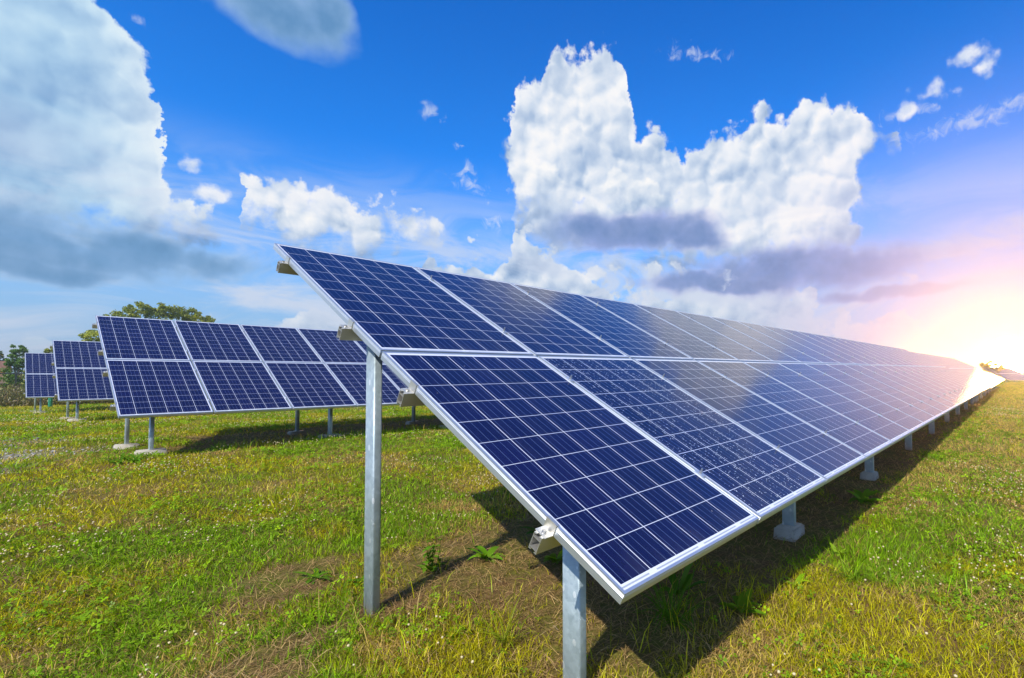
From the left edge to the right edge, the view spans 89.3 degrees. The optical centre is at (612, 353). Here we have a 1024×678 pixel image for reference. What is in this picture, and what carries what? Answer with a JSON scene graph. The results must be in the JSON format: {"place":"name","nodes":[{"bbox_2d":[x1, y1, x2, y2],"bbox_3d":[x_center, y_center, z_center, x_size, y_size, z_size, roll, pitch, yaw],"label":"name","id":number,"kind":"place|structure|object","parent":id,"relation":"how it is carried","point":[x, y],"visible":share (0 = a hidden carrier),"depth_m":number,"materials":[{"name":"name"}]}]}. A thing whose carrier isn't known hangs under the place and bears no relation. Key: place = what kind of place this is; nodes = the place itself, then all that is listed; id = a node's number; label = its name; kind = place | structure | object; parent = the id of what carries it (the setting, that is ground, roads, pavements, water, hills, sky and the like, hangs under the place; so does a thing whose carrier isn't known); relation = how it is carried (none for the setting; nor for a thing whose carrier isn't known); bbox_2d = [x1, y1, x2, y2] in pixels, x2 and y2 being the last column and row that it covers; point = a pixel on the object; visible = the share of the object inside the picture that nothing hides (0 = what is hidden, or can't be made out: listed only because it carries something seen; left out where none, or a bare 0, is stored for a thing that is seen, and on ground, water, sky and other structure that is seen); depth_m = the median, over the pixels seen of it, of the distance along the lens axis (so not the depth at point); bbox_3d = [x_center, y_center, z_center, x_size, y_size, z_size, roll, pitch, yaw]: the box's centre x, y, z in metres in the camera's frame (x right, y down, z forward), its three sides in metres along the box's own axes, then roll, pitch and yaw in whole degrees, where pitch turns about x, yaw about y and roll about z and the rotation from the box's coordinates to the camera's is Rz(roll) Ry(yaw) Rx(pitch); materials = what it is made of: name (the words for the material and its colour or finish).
{"place":"outdoors","nodes":[
{"label":"outdoors","id":0,"kind":"place"},
{"bbox_2d":[0,382,1023,677],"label":"grass","id":1,"kind":"structure","parent":0,"point":[428,508],"depth_m":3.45,"materials":[{"name":"green plant"}]},
{"bbox_2d":[0,373,1023,677],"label":"ground","id":2,"kind":"structure","parent":0,"point":[526,585],"depth_m":3.15,"materials":[{"name":"green plant"}]},
{"bbox_2d":[0,351,10,360],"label":"broadleaf tree","id":3,"kind":"object","parent":2,"relation":"on","point":[1,355],"visible":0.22,"depth_m":31.25,"materials":[{"name":"green plant"}]},
{"bbox_2d":[0,361,11,384],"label":"shed","id":4,"kind":"structure","parent":2,"relation":"on","point":[1,366],"depth_m":30.37,"materials":[{"name":"tile"}]},
{"bbox_2d":[0,373,24,387],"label":"wire fence","id":5,"kind":"object","parent":2,"relation":"on","point":[15,377],"visible":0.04,"depth_m":27.83,"materials":[{"name":"metal"}]},
{"bbox_2d":[0,344,28,390],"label":"evergreen shrub","id":6,"kind":"object","parent":2,"relation":"on","point":[18,364],"visible":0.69,"depth_m":29.74,"materials":[{"name":"green plant"}]},
{"bbox_2d":[23,353,56,413],"bbox_3d":[-18.627,1.238,19.444,2.964,2.459,5.134,-2,-3,39],"label":"solar table","id":7,"kind":"object","parent":2,"relation":"on","point":[39,380],"visible":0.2,"depth_m":17.67,"materials":[{"name":"blue glass"}]},
{"bbox_2d":[43,348,52,352],"bbox_3d":[-32.327,1.218,29.270,1.158,3.190,1.338,-2,-3,39],"label":"broadleaf tree","id":8,"kind":"object","parent":2,"relation":"on","point":[46,350],"visible":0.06,"depth_m":29.16,"materials":[{"name":"green plant"}]},
{"bbox_2d":[48,398,52,406],"bbox_3d":[-22.350,1.661,20.239,0.129,1.152,0.129,1,-3,-29],"label":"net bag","id":9,"kind":"object","parent":2,"relation":"on","point":[50,401],"visible":0.2,"depth_m":20.19,"materials":[{"name":"teal plastic"}]},
{"bbox_2d":[0,381,113,406],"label":"tall weeds","id":10,"kind":"object","parent":2,"relation":"on","point":[14,397],"visible":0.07,"depth_m":21.43,"materials":[{"name":"plant"}]},
{"bbox_2d":[0,437,117,464],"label":"gravel","id":11,"kind":"structure","parent":2,"relation":"on","point":[52,451],"depth_m":7.48,"materials":[{"name":"stone"}]},
{"bbox_2d":[78,330,99,341],"bbox_3d":[-25.738,0.726,25.451,1.615,3.861,1.266,1,-3,-27],"label":"broadleaf tree","id":12,"kind":"object","parent":2,"relation":"on","point":[87,335],"visible":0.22,"depth_m":25.14,"materials":[{"name":"green plant"}]},
{"bbox_2d":[101,452,148,464],"bbox_3d":[-6.131,1.369,6.511,0.622,0.275,0.522,0,-2,8],"label":"dandelion rosette","id":13,"kind":"object","parent":2,"relation":"on","point":[135,459],"visible":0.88,"depth_m":6.46,"materials":[{"name":"green plant"}]},
{"bbox_2d":[50,340,205,421],"bbox_3d":[-11.790,0.927,15.510,2.964,2.443,7.158,-2,-3,39],"label":"solar table","id":14,"kind":"object","parent":2,"relation":"on","point":[80,367],"visible":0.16,"depth_m":12.99,"materials":[{"name":"blue glass"}]},
{"bbox_2d":[92,301,215,342],"bbox_3d":[-26.896,-0.120,30.813,2.746,5.994,6.677,-2,-3,39],"label":"broadleaf tree","id":15,"kind":"object","parent":2,"relation":"on","point":[174,312],"visible":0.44,"depth_m":30.58,"materials":[{"name":"green plant"}]},
{"bbox_2d":[92,315,447,454],"bbox_3d":[-3.362,0.768,12.605,2.964,2.488,13.230,-2,-3,39],"label":"solar table","id":16,"kind":"object","parent":2,"relation":"on","point":[152,372],"visible":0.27,"depth_m":8.58,"materials":[{"name":"blue glass"}]},
{"bbox_2d":[296,568,335,584],"bbox_3d":[-1.809,1.391,3.160,0.278,0.070,0.239,-2,-3,39],"label":"dandelion rosette","id":17,"kind":"object","parent":2,"relation":"on","point":[322,575],"visible":0.9,"depth_m":3.16,"materials":[{"name":"green plant"}]},
{"bbox_2d":[344,575,384,588],"bbox_3d":[-1.487,1.382,3.084,0.211,0.078,0.220,-1,-3,24],"label":"dandelion rosette","id":18,"kind":"object","parent":2,"relation":"on","point":[359,580],"visible":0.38,"depth_m":3.07,"materials":[{"name":"green plant"}]},
{"bbox_2d":[416,538,443,573],"bbox_3d":[-1.166,1.299,3.276,0.163,0.200,0.176,-2,-3,39],"label":"broadleaf weed","id":19,"kind":"object","parent":2,"relation":"on","point":[431,566],"visible":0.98,"depth_m":3.26,"materials":[{"name":"green plant"}]},
{"bbox_2d":[466,545,504,563],"bbox_3d":[-0.842,1.364,3.422,0.293,0.125,0.258,-2,-3,39],"label":"broadleaf weed","id":20,"kind":"object","parent":2,"relation":"on","point":[485,555],"visible":0.94,"depth_m":3.43,"materials":[{"name":"green plant"}]},
{"bbox_2d":[476,578,541,661],"bbox_3d":[-0.512,1.222,2.387,0.344,0.313,0.334,-2,-3,39],"label":"grass tussock","id":21,"kind":"object","parent":2,"relation":"on","point":[509,626],"depth_m":2.39,"materials":[{"name":"green plant"}]},
{"bbox_2d":[0,394,1023,677],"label":"dead straw","id":22,"kind":"object","parent":2,"relation":"on","point":[476,598],"visible":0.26,"depth_m":2.95,"materials":[{"name":"beige plant"}]},
{"bbox_2d":[521,526,535,533],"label":"dock plant","id":23,"kind":"object","parent":2,"relation":"on","point":[531,531],"visible":0.12,"depth_m":3.88,"materials":[{"name":"green plant"}]},
{"bbox_2d":[543,549,562,562],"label":"dock plant","id":24,"kind":"object","parent":2,"relation":"on","point":[552,556],"visible":0.82,"depth_m":3.40,"materials":[{"name":"green plant"}]},
{"bbox_2d":[273,243,990,677],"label":"solar table","id":25,"kind":"object","parent":2,"relation":"on","point":[621,451],"visible":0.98,"depth_m":3.01,"materials":[{"name":"blue glass"}]},
{"bbox_2d":[615,558,721,646],"bbox_3d":[0.308,1.204,2.549,0.496,0.402,0.577,2,-3,-38],"label":"grass tussock","id":26,"kind":"object","parent":2,"relation":"on","point":[666,611],"depth_m":2.54,"materials":[{"name":"green plant"}]},
{"bbox_2d":[659,562,705,596],"bbox_3d":[0.392,1.232,2.864,0.278,0.271,0.260,-1,-2,12],"label":"dock plant","id":27,"kind":"object","parent":2,"relation":"on","point":[686,576],"visible":0.58,"depth_m":2.92,"materials":[{"name":"green plant"}]},
{"bbox_2d":[719,589,765,614],"bbox_3d":[0.690,1.307,2.650,0.228,0.073,0.238,2,-3,-35],"label":"broadleaf weed","id":28,"kind":"object","parent":2,"relation":"on","point":[741,597],"visible":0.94,"depth_m":2.67,"materials":[{"name":"green plant"}]},
{"bbox_2d":[783,573,809,588],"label":"broadleaf weed","id":29,"kind":"object","parent":2,"relation":"on","point":[800,576],"visible":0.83,"depth_m":2.98,"materials":[{"name":"green plant"}]},
{"bbox_2d":[829,543,849,556],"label":"broadleaf weed","id":30,"kind":"object","parent":2,"relation":"on","point":[835,549],"visible":0.76,"depth_m":3.55,"materials":[{"name":"green plant"}]},
{"bbox_2d":[819,548,888,585],"bbox_3d":[1.458,1.310,3.038,0.328,0.197,0.373,1,-2,-16],"label":"grass tussock","id":31,"kind":"object","parent":2,"relation":"on","point":[854,575],"depth_m":3.05,"materials":[{"name":"green plant"}]},
{"bbox_2d":[846,489,882,505],"bbox_3d":[2.449,1.389,4.916,0.343,0.104,0.334,-2,-3,39],"label":"dock plant","id":32,"kind":"object","parent":2,"relation":"on","point":[860,496],"visible":0.99,"depth_m":4.95,"materials":[{"name":"green plant"}]},
{"bbox_2d":[909,351,1004,400],"bbox_3d":[19.887,1.298,28.516,2.964,2.457,20.314,-2,-3,39],"label":"solar table","id":33,"kind":"object","parent":2,"relation":"on","point":[982,376],"visible":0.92,"depth_m":26.23,"materials":[{"name":"white glass"}]},
{"bbox_2d":[979,357,1005,374],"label":"broadleaf tree","id":34,"kind":"object","parent":2,"relation":"on","point":[990,363],"visible":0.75,"depth_m":60.78,"materials":[{"name":"yellow plant"}]},
{"bbox_2d":[981,367,1023,381],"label":"solar table","id":35,"kind":"object","parent":2,"relation":"on","point":[1008,373],"visible":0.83,"depth_m":60.20,"materials":[{"name":"white glass"}]},
{"bbox_2d":[0,0,1023,372],"label":"sky","id":36,"kind":"structure","parent":0,"point":[853,170],"materials":[{"name":"blue"}]}
]}

